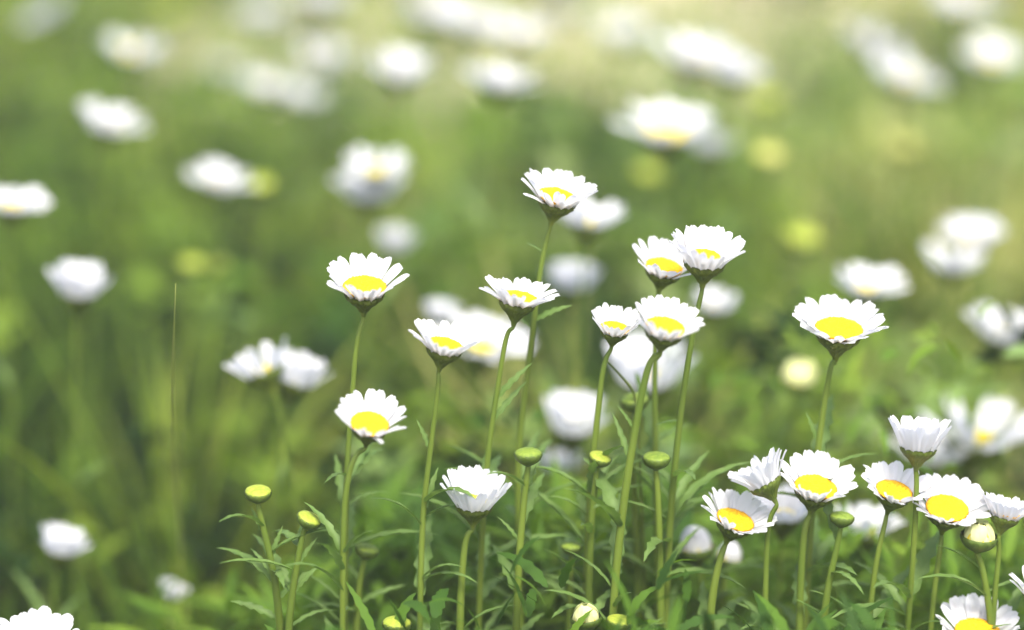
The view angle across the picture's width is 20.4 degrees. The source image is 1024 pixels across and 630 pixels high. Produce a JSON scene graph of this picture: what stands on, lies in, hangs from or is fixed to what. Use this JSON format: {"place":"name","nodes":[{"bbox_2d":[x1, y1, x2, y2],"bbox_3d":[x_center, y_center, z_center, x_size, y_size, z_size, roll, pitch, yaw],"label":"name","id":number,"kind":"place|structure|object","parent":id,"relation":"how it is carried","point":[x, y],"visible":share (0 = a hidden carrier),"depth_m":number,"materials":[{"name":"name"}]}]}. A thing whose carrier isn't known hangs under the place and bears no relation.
{"place":"outdoors","nodes":[
{"label":"outdoors","id":0,"kind":"place"},
{"bbox_2d":[0,0,1023,629],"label":"ground","id":1,"kind":"structure","parent":0,"point":[282,118],"depth_m":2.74,"materials":[{"name":"green plant"}]},
{"bbox_2d":[0,187,52,567],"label":"daisy","id":2,"kind":"object","parent":1,"relation":"on","point":[16,205],"visible":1,"depth_m":1.28,"materials":[{"name":"white plant"}]},
{"bbox_2d":[23,87,50,298],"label":"daisy","id":3,"kind":"object","parent":1,"relation":"on","point":[37,102],"visible":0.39,"depth_m":1.99,"materials":[{"name":"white plant"}]},
{"bbox_2d":[0,606,78,629],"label":"daisy","id":4,"kind":"object","parent":1,"relation":"on","point":[41,618],"visible":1,"depth_m":1.07,"materials":[{"name":"white plant"}]},
{"bbox_2d":[12,522,91,615],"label":"daisy","id":5,"kind":"object","parent":1,"relation":"on","point":[62,544],"visible":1,"depth_m":1.20,"materials":[{"name":"white plant"}]},
{"bbox_2d":[20,0,135,284],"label":"daisy","id":6,"kind":"object","parent":1,"relation":"on","point":[48,17],"visible":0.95,"depth_m":1.66,"materials":[{"name":"white plant"}]},
{"bbox_2d":[46,259,114,627],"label":"daisy","id":7,"kind":"object","parent":1,"relation":"on","point":[81,284],"visible":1,"depth_m":1.25,"materials":[{"name":"white plant"}]},
{"bbox_2d":[65,99,147,450],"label":"daisy","id":8,"kind":"object","parent":1,"relation":"on","point":[109,129],"visible":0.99,"depth_m":1.40,"materials":[{"name":"white plant"}]},
{"bbox_2d":[101,32,173,491],"bbox_3d":[-0.205,-0.017,1.591,0.038,0.284,0.049,0,16,0],"label":"daisy","id":9,"kind":"object","parent":1,"relation":"on","point":[128,58],"visible":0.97,"depth_m":1.56,"materials":[{"name":"white plant"}]},
{"bbox_2d":[158,6,185,291],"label":"daisy bud","id":10,"kind":"object","parent":1,"relation":"on","point":[172,16],"visible":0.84,"depth_m":1.85,"materials":[{"name":"green plant"}]},
{"bbox_2d":[161,578,189,623],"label":"daisy","id":11,"kind":"object","parent":1,"relation":"on","point":[168,593],"visible":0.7,"depth_m":1.22,"materials":[{"name":"white plant"}]},
{"bbox_2d":[165,283,186,627],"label":"grass stalk","id":12,"kind":"object","parent":1,"relation":"on","point":[168,624],"depth_m":1.17,"materials":[{"name":"plant"}]},
{"bbox_2d":[169,256,204,544],"bbox_3d":[-0.161,0.071,1.425,0.020,0.206,0.048,-1,16,-4],"label":"daisy bud","id":13,"kind":"object","parent":1,"relation":"on","point":[191,265],"visible":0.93,"depth_m":1.41,"materials":[{"name":"green plant"}]},
{"bbox_2d":[174,258,257,490],"bbox_3d":[-0.144,0.065,1.457,0.039,0.200,0.046,7,18,24],"label":"daisy bud","id":14,"kind":"object","parent":1,"relation":"on","point":[219,266],"visible":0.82,"depth_m":1.43,"materials":[{"name":"green plant"}]},
{"bbox_2d":[183,158,254,536],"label":"daisy","id":15,"kind":"object","parent":1,"relation":"on","point":[219,181],"visible":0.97,"depth_m":1.39,"materials":[{"name":"white plant"}]},
{"bbox_2d":[201,59,245,217],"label":"daisy","id":16,"kind":"object","parent":1,"relation":"on","point":[225,71],"visible":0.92,"depth_m":1.86,"materials":[{"name":"white plant"}]},
{"bbox_2d":[221,71,289,350],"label":"daisy","id":17,"kind":"object","parent":1,"relation":"on","point":[267,89],"visible":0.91,"depth_m":1.66,"materials":[{"name":"white plant"}]},
{"bbox_2d":[228,1,290,250],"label":"daisy","id":18,"kind":"object","parent":1,"relation":"on","point":[261,16],"visible":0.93,"depth_m":1.83,"materials":[{"name":"white plant"}]},
{"bbox_2d":[220,175,307,534],"bbox_3d":[-0.125,0.047,1.441,0.055,0.243,0.025,11,19,33],"label":"daisy bud","id":19,"kind":"object","parent":1,"relation":"on","point":[265,185],"visible":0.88,"depth_m":1.42,"materials":[{"name":"green plant"}]},
{"bbox_2d":[219,484,325,629],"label":"daisy bud","id":20,"kind":"object","parent":1,"relation":"on","point":[257,494],"visible":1,"depth_m":1.07,"materials":[{"name":"green plant"}]},
{"bbox_2d":[221,509,336,629],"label":"daisy bud","id":21,"kind":"object","parent":1,"relation":"on","point":[307,520],"visible":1,"depth_m":1.06,"materials":[{"name":"green plant"}]},
{"bbox_2d":[255,347,332,629],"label":"daisy","id":22,"kind":"object","parent":1,"relation":"on","point":[302,371],"visible":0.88,"depth_m":1.20,"materials":[{"name":"white plant"}]},
{"bbox_2d":[224,337,365,622],"bbox_3d":[-0.090,0.118,1.217,0.060,0.231,0.053,0,16,0],"label":"daisy","id":23,"kind":"object","parent":1,"relation":"on","point":[267,376],"visible":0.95,"depth_m":1.18,"materials":[{"name":"white plant"}]},
{"bbox_2d":[280,80,341,406],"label":"daisy","id":24,"kind":"object","parent":1,"relation":"on","point":[302,100],"visible":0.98,"depth_m":1.63,"materials":[{"name":"white plant"}]},
{"bbox_2d":[279,40,348,324],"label":"daisy","id":25,"kind":"object","parent":1,"relation":"on","point":[320,68],"visible":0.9,"depth_m":1.71,"materials":[{"name":"white plant"}]},
{"bbox_2d":[308,0,343,316],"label":"daisy","id":26,"kind":"object","parent":1,"relation":"on","point":[323,8],"visible":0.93,"depth_m":1.72,"materials":[{"name":"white plant"}]},
{"bbox_2d":[285,389,406,629],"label":"daisy","id":27,"kind":"object","parent":1,"relation":"on","point":[376,416],"visible":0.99,"depth_m":1.04,"materials":[{"name":"white plant"}]},
{"bbox_2d":[298,543,404,629],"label":"daisy bud","id":28,"kind":"object","parent":1,"relation":"on","point":[365,552],"visible":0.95,"depth_m":1.09,"materials":[{"name":"green plant"}]},
{"bbox_2d":[325,171,406,477],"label":"daisy","id":29,"kind":"object","parent":1,"relation":"on","point":[363,195],"visible":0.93,"depth_m":1.38,"materials":[{"name":"white plant"}]},
{"bbox_2d":[296,252,436,629],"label":"daisy","id":30,"kind":"object","parent":1,"relation":"on","point":[360,283],"visible":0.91,"depth_m":1.07,"materials":[{"name":"white plant"}]},
{"bbox_2d":[345,146,418,472],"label":"daisy","id":31,"kind":"object","parent":1,"relation":"on","point":[375,173],"visible":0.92,"depth_m":1.37,"materials":[{"name":"white plant"}]},
{"bbox_2d":[356,46,434,433],"bbox_3d":[-0.059,-0.001,1.530,0.041,0.287,0.040,13,21,38],"label":"daisy","id":32,"kind":"object","parent":1,"relation":"on","point":[401,75],"visible":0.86,"depth_m":1.50,"materials":[{"name":"white plant"}]},
{"bbox_2d":[376,226,416,451],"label":"daisy","id":33,"kind":"object","parent":1,"relation":"on","point":[397,242],"visible":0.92,"depth_m":1.43,"materials":[{"name":"white plant"}]},
{"bbox_2d":[381,615,411,629],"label":"daisy bud","id":34,"kind":"object","parent":1,"relation":"on","point":[390,623],"visible":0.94,"depth_m":1.06,"materials":[{"name":"yellow plant"}]},
{"bbox_2d":[375,318,483,629],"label":"daisy","id":35,"kind":"object","parent":1,"relation":"on","point":[445,343],"visible":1,"depth_m":1.06,"materials":[{"name":"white plant"}]},
{"bbox_2d":[391,0,470,310],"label":"daisy","id":36,"kind":"object","parent":1,"relation":"on","point":[431,21],"visible":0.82,"depth_m":1.66,"materials":[{"name":"white plant"}]},
{"bbox_2d":[424,299,466,532],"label":"daisy","id":37,"kind":"object","parent":1,"relation":"on","point":[439,311],"visible":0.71,"depth_m":1.30,"materials":[{"name":"white plant"}]},
{"bbox_2d":[409,465,517,629],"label":"daisy","id":38,"kind":"object","parent":1,"relation":"on","point":[480,485],"visible":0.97,"depth_m":1.07,"materials":[{"name":"white plant"}]},
{"bbox_2d":[426,2,507,279],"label":"daisy","id":39,"kind":"object","parent":1,"relation":"on","point":[472,29],"visible":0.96,"depth_m":1.63,"materials":[{"name":"white plant"}]},
{"bbox_2d":[401,274,577,629],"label":"daisy","id":40,"kind":"object","parent":1,"relation":"on","point":[519,299],"visible":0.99,"depth_m":1.07,"materials":[{"name":"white plant"}]},
{"bbox_2d":[444,62,540,430],"bbox_3d":[-0.011,0.010,1.484,0.058,0.291,0.041,12,20,36],"label":"daisy","id":41,"kind":"object","parent":1,"relation":"on","point":[500,85],"visible":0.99,"depth_m":1.45,"materials":[{"name":"white plant"}]},
{"bbox_2d":[451,311,544,625],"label":"daisy","id":42,"kind":"object","parent":1,"relation":"on","point":[481,358],"visible":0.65,"depth_m":1.26,"materials":[{"name":"white plant"}]},
{"bbox_2d":[0,0,1023,629],"bbox_3d":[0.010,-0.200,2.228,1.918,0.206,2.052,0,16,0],"label":"undergrowth","id":43,"kind":"object","parent":1,"relation":"on","point":[168,238],"visible":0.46,"depth_m":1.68,"materials":[{"name":"green plant"}]},
{"bbox_2d":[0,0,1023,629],"bbox_3d":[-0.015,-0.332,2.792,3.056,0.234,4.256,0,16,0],"label":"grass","id":44,"kind":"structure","parent":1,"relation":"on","point":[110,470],"depth_m":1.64,"materials":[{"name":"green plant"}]},
{"bbox_2d":[486,447,545,629],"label":"daisy bud","id":45,"kind":"object","parent":1,"relation":"on","point":[529,458],"visible":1,"depth_m":1.06,"materials":[{"name":"green plant"}]},
{"bbox_2d":[480,17,551,317],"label":"daisy","id":46,"kind":"object","parent":1,"relation":"on","point":[516,39],"visible":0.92,"depth_m":1.60,"materials":[{"name":"white plant"}]},
{"bbox_2d":[445,168,597,629],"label":"daisy","id":47,"kind":"object","parent":1,"relation":"on","point":[559,194],"visible":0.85,"depth_m":1.08,"materials":[{"name":"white plant"}]},
{"bbox_2d":[85,444,1023,629],"bbox_3d":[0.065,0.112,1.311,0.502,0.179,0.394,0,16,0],"label":"leaf cover","id":48,"kind":"object","parent":1,"relation":"on","point":[381,515],"visible":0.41,"depth_m":1.18,"materials":[{"name":"green plant"}]},
{"bbox_2d":[540,450,583,610],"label":"daisy","id":49,"kind":"object","parent":1,"relation":"on","point":[561,457],"visible":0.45,"depth_m":1.25,"materials":[{"name":"white plant"}]},
{"bbox_2d":[535,260,601,452],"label":"daisy","id":50,"kind":"object","parent":1,"relation":"on","point":[566,276],"visible":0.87,"depth_m":1.30,"materials":[{"name":"white plant"}]},
{"bbox_2d":[544,0,595,228],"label":"daisy","id":51,"kind":"object","parent":1,"relation":"on","point":[569,11],"visible":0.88,"depth_m":1.97,"materials":[{"name":"white plant"}]},
{"bbox_2d":[543,389,609,561],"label":"daisy","id":52,"kind":"object","parent":1,"relation":"on","point":[571,414],"visible":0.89,"depth_m":1.22,"materials":[{"name":"white plant"}]},
{"bbox_2d":[544,450,611,618],"bbox_3d":[0.028,0.157,1.102,0.035,0.220,0.062,14,21,40],"label":"daisy bud","id":53,"kind":"object","parent":1,"relation":"on","point":[601,459],"visible":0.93,"depth_m":1.08,"materials":[{"name":"green plant"}]},
{"bbox_2d":[523,532,636,629],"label":"daisy bud","id":54,"kind":"object","parent":1,"relation":"on","point":[570,544],"visible":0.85,"depth_m":1.10,"materials":[{"name":"green plant"}]},
{"bbox_2d":[512,302,650,602],"bbox_3d":[0.031,0.128,1.105,0.051,0.274,0.045,12,20,35],"label":"daisy","id":55,"kind":"object","parent":1,"relation":"on","point":[616,325],"visible":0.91,"depth_m":1.07,"materials":[{"name":"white plant"}]},
{"bbox_2d":[548,197,626,488],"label":"daisy","id":56,"kind":"object","parent":1,"relation":"on","point":[587,222],"visible":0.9,"depth_m":1.26,"materials":[{"name":"white plant"}]},
{"bbox_2d":[570,589,610,629],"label":"daisy bud","id":57,"kind":"object","parent":1,"relation":"on","point":[581,610],"visible":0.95,"depth_m":1.06,"materials":[{"name":"beige plant"}]},
{"bbox_2d":[606,614,631,629],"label":"daisy bud","id":58,"kind":"object","parent":1,"relation":"on","point":[612,619],"visible":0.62,"depth_m":1.06,"materials":[{"name":"yellow plant"}]},
{"bbox_2d":[592,17,649,247],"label":"daisy","id":59,"kind":"object","parent":1,"relation":"on","point":[622,36],"visible":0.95,"depth_m":1.77,"materials":[{"name":"white plant"}]},
{"bbox_2d":[545,295,704,629],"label":"daisy","id":60,"kind":"object","parent":1,"relation":"on","point":[667,323],"visible":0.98,"depth_m":1.05,"materials":[{"name":"white plant"}]},
{"bbox_2d":[608,361,646,619],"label":"bare stalk","id":61,"kind":"object","parent":1,"relation":"on","point":[640,487],"visible":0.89,"depth_m":1.10,"materials":[{"name":"green plant"}]},
{"bbox_2d":[597,392,691,618],"bbox_3d":[0.053,0.140,1.137,0.036,0.233,0.046,-2,16,-9],"label":"daisy bud","id":62,"kind":"object","parent":1,"relation":"on","point":[626,402],"visible":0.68,"depth_m":1.11,"materials":[{"name":"green plant"}]},
{"bbox_2d":[582,236,712,618],"bbox_3d":[0.053,0.116,1.111,0.056,0.294,0.054,15,22,41],"label":"daisy","id":63,"kind":"object","parent":1,"relation":"on","point":[664,269],"visible":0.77,"depth_m":1.09,"materials":[{"name":"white plant"}]},
{"bbox_2d":[606,331,695,550],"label":"daisy","id":64,"kind":"object","parent":1,"relation":"on","point":[631,356],"visible":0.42,"depth_m":1.24,"materials":[{"name":"white plant"}]},
{"bbox_2d":[602,100,715,451],"bbox_3d":[0.074,0.035,1.411,0.054,0.283,0.051,-8,18,-26],"label":"daisy","id":65,"kind":"object","parent":1,"relation":"on","point":[666,130],"visible":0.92,"depth_m":1.38,"materials":[{"name":"white plant"}]},
{"bbox_2d":[633,163,684,297],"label":"daisy bud","id":66,"kind":"object","parent":1,"relation":"on","point":[647,175],"visible":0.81,"depth_m":1.53,"materials":[{"name":"green plant"}]},
{"bbox_2d":[619,224,748,628],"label":"daisy","id":67,"kind":"object","parent":1,"relation":"on","point":[706,253],"visible":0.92,"depth_m":1.07,"materials":[{"name":"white plant"}]},
{"bbox_2d":[635,451,744,627],"bbox_3d":[0.055,0.159,1.094,0.052,0.220,0.047,-13,21,-38],"label":"daisy bud","id":68,"kind":"object","parent":1,"relation":"on","point":[655,461],"visible":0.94,"depth_m":1.08,"materials":[{"name":"green plant"}]},
{"bbox_2d":[652,32,744,297],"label":"daisy","id":69,"kind":"object","parent":1,"relation":"on","point":[692,66],"visible":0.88,"depth_m":1.50,"materials":[{"name":"white plant"}]},
{"bbox_2d":[685,286,738,581],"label":"daisy","id":70,"kind":"object","parent":1,"relation":"on","point":[716,309],"visible":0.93,"depth_m":1.27,"materials":[{"name":"white plant"}]},
{"bbox_2d":[691,130,738,402],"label":"daisy","id":71,"kind":"object","parent":1,"relation":"on","point":[710,146],"visible":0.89,"depth_m":1.50,"materials":[{"name":"white plant"}]},
{"bbox_2d":[710,534,742,629],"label":"daisy bud","id":72,"kind":"object","parent":1,"relation":"on","point":[733,554],"visible":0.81,"depth_m":1.13,"materials":[{"name":"white plant"}]},
{"bbox_2d":[679,525,774,598],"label":"daisy bud","id":73,"kind":"object","parent":1,"relation":"on","point":[700,547],"visible":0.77,"depth_m":1.12,"materials":[{"name":"white plant"}]},
{"bbox_2d":[699,54,771,396],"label":"daisy","id":74,"kind":"object","parent":1,"relation":"on","point":[730,77],"visible":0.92,"depth_m":1.50,"materials":[{"name":"white plant"}]},
{"bbox_2d":[698,487,777,629],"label":"daisy","id":75,"kind":"object","parent":1,"relation":"on","point":[736,515],"visible":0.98,"depth_m":1.07,"materials":[{"name":"white plant"}]},
{"bbox_2d":[724,447,786,629],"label":"daisy","id":76,"kind":"object","parent":1,"relation":"on","point":[759,478],"visible":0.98,"depth_m":1.06,"materials":[{"name":"white plant"}]},
{"bbox_2d":[739,91,782,307],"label":"daisy bud","id":77,"kind":"object","parent":1,"relation":"on","point":[766,102],"visible":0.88,"depth_m":1.63,"materials":[{"name":"green plant"}]},
{"bbox_2d":[747,146,784,404],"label":"daisy bud","id":78,"kind":"object","parent":1,"relation":"on","point":[766,157],"visible":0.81,"depth_m":1.49,"materials":[{"name":"green plant"}]},
{"bbox_2d":[733,358,818,614],"bbox_3d":[0.123,0.116,1.270,0.041,0.205,0.050,11,19,33],"label":"daisy bud","id":79,"kind":"object","parent":1,"relation":"on","point":[797,377],"visible":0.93,"depth_m":1.24,"materials":[{"name":"beige plant"}]},
{"bbox_2d":[764,226,821,483],"bbox_3d":[0.144,0.055,1.474,0.032,0.210,0.023,15,21,41],"label":"daisy bud","id":80,"kind":"object","parent":1,"relation":"on","point":[800,240],"visible":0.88,"depth_m":1.44,"materials":[{"name":"yellow plant"}]},
{"bbox_2d":[730,450,857,629],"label":"daisy","id":81,"kind":"object","parent":1,"relation":"on","point":[808,474],"visible":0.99,"depth_m":1.07,"materials":[{"name":"white plant"}]},
{"bbox_2d":[752,483,841,624],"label":"daisy","id":82,"kind":"object","parent":1,"relation":"on","point":[791,512],"visible":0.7,"depth_m":1.14,"materials":[{"name":"white plant"}]},
{"bbox_2d":[771,294,888,629],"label":"daisy","id":83,"kind":"object","parent":1,"relation":"on","point":[836,326],"visible":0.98,"depth_m":1.08,"materials":[{"name":"white plant"}]},
{"bbox_2d":[821,502,863,618],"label":"daisy bud","id":84,"kind":"object","parent":1,"relation":"on","point":[840,520],"visible":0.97,"depth_m":1.06,"materials":[{"name":"green plant"}]},
{"bbox_2d":[793,460,932,629],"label":"daisy","id":85,"kind":"object","parent":1,"relation":"on","point":[891,485],"visible":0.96,"depth_m":1.07,"materials":[{"name":"white plant"}]},
{"bbox_2d":[828,22,904,263],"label":"daisy","id":86,"kind":"object","parent":1,"relation":"on","point":[872,43],"visible":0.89,"depth_m":1.68,"materials":[{"name":"white plant"}]},
{"bbox_2d":[833,502,905,613],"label":"daisy","id":87,"kind":"object","parent":1,"relation":"on","point":[868,542],"visible":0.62,"depth_m":1.16,"materials":[{"name":"white plant"}]},
{"bbox_2d":[833,262,908,593],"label":"daisy","id":88,"kind":"object","parent":1,"relation":"on","point":[864,286],"visible":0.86,"depth_m":1.29,"materials":[{"name":"white plant"}]},
{"bbox_2d":[820,51,947,348],"bbox_3d":[0.209,-0.017,1.618,0.056,0.270,0.067,-8,18,-25],"label":"daisy","id":89,"kind":"object","parent":1,"relation":"on","point":[901,84],"visible":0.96,"depth_m":1.58,"materials":[{"name":"white plant"}]},
{"bbox_2d":[830,415,951,629],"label":"daisy","id":90,"kind":"object","parent":1,"relation":"on","point":[920,439],"visible":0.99,"depth_m":1.06,"materials":[{"name":"white plant"}]},
{"bbox_2d":[880,138,916,371],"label":"daisy bud","id":91,"kind":"object","parent":1,"relation":"on","point":[900,149],"visible":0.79,"depth_m":1.64,"materials":[{"name":"green plant"}]},
{"bbox_2d":[872,435,975,629],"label":"daisy","id":92,"kind":"object","parent":1,"relation":"on","point":[942,457],"visible":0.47,"depth_m":1.23,"materials":[{"name":"white plant"}]},
{"bbox_2d":[861,473,1008,629],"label":"daisy","id":93,"kind":"object","parent":1,"relation":"on","point":[952,501],"visible":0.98,"depth_m":1.07,"materials":[{"name":"white plant"}]},
{"bbox_2d":[875,0,1002,344],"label":"daisy","id":94,"kind":"object","parent":1,"relation":"on","point":[963,13],"visible":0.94,"depth_m":1.69,"materials":[{"name":"white plant"}]},
{"bbox_2d":[924,241,984,629],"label":"daisy","id":95,"kind":"object","parent":1,"relation":"on","point":[953,266],"visible":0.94,"depth_m":1.36,"materials":[{"name":"white plant"}]},
{"bbox_2d":[918,392,1023,554],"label":"daisy","id":96,"kind":"object","parent":1,"relation":"on","point":[979,433],"visible":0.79,"depth_m":1.24,"materials":[{"name":"white plant"}]},
{"bbox_2d":[919,519,1023,625],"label":"daisy bud","id":97,"kind":"object","parent":1,"relation":"on","point":[978,537],"visible":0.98,"depth_m":1.06,"materials":[{"name":"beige plant"}]},
{"bbox_2d":[939,215,1006,402],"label":"daisy","id":98,"kind":"object","parent":1,"relation":"on","point":[976,233],"visible":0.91,"depth_m":1.39,"materials":[{"name":"white plant"}]},
{"bbox_2d":[935,593,1019,629],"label":"daisy","id":99,"kind":"object","parent":1,"relation":"on","point":[967,612],"visible":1,"depth_m":1.08,"materials":[{"name":"white plant"}]},
{"bbox_2d":[940,34,1023,352],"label":"daisy","id":100,"kind":"object","parent":1,"relation":"on","point":[989,55],"visible":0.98,"depth_m":1.62,"materials":[{"name":"white plant"}]},
{"bbox_2d":[940,492,1023,629],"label":"daisy","id":101,"kind":"object","parent":1,"relation":"on","point":[1006,513],"visible":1,"depth_m":1.07,"materials":[{"name":"white plant"}]},
{"bbox_2d":[963,301,1023,587],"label":"daisy","id":102,"kind":"object","parent":1,"relation":"on","point":[1001,336],"visible":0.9,"depth_m":1.27,"materials":[{"name":"white plant"}]},
{"bbox_2d":[1009,566,1023,597],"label":"daisy","id":103,"kind":"object","parent":1,"relation":"on","point":[1017,579],"visible":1,"depth_m":1.06,"materials":[{"name":"white plant"}]},
{"bbox_2d":[82,0,1023,125],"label":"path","id":104,"kind":"structure","parent":0,"point":[689,8],"depth_m":3.03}
]}

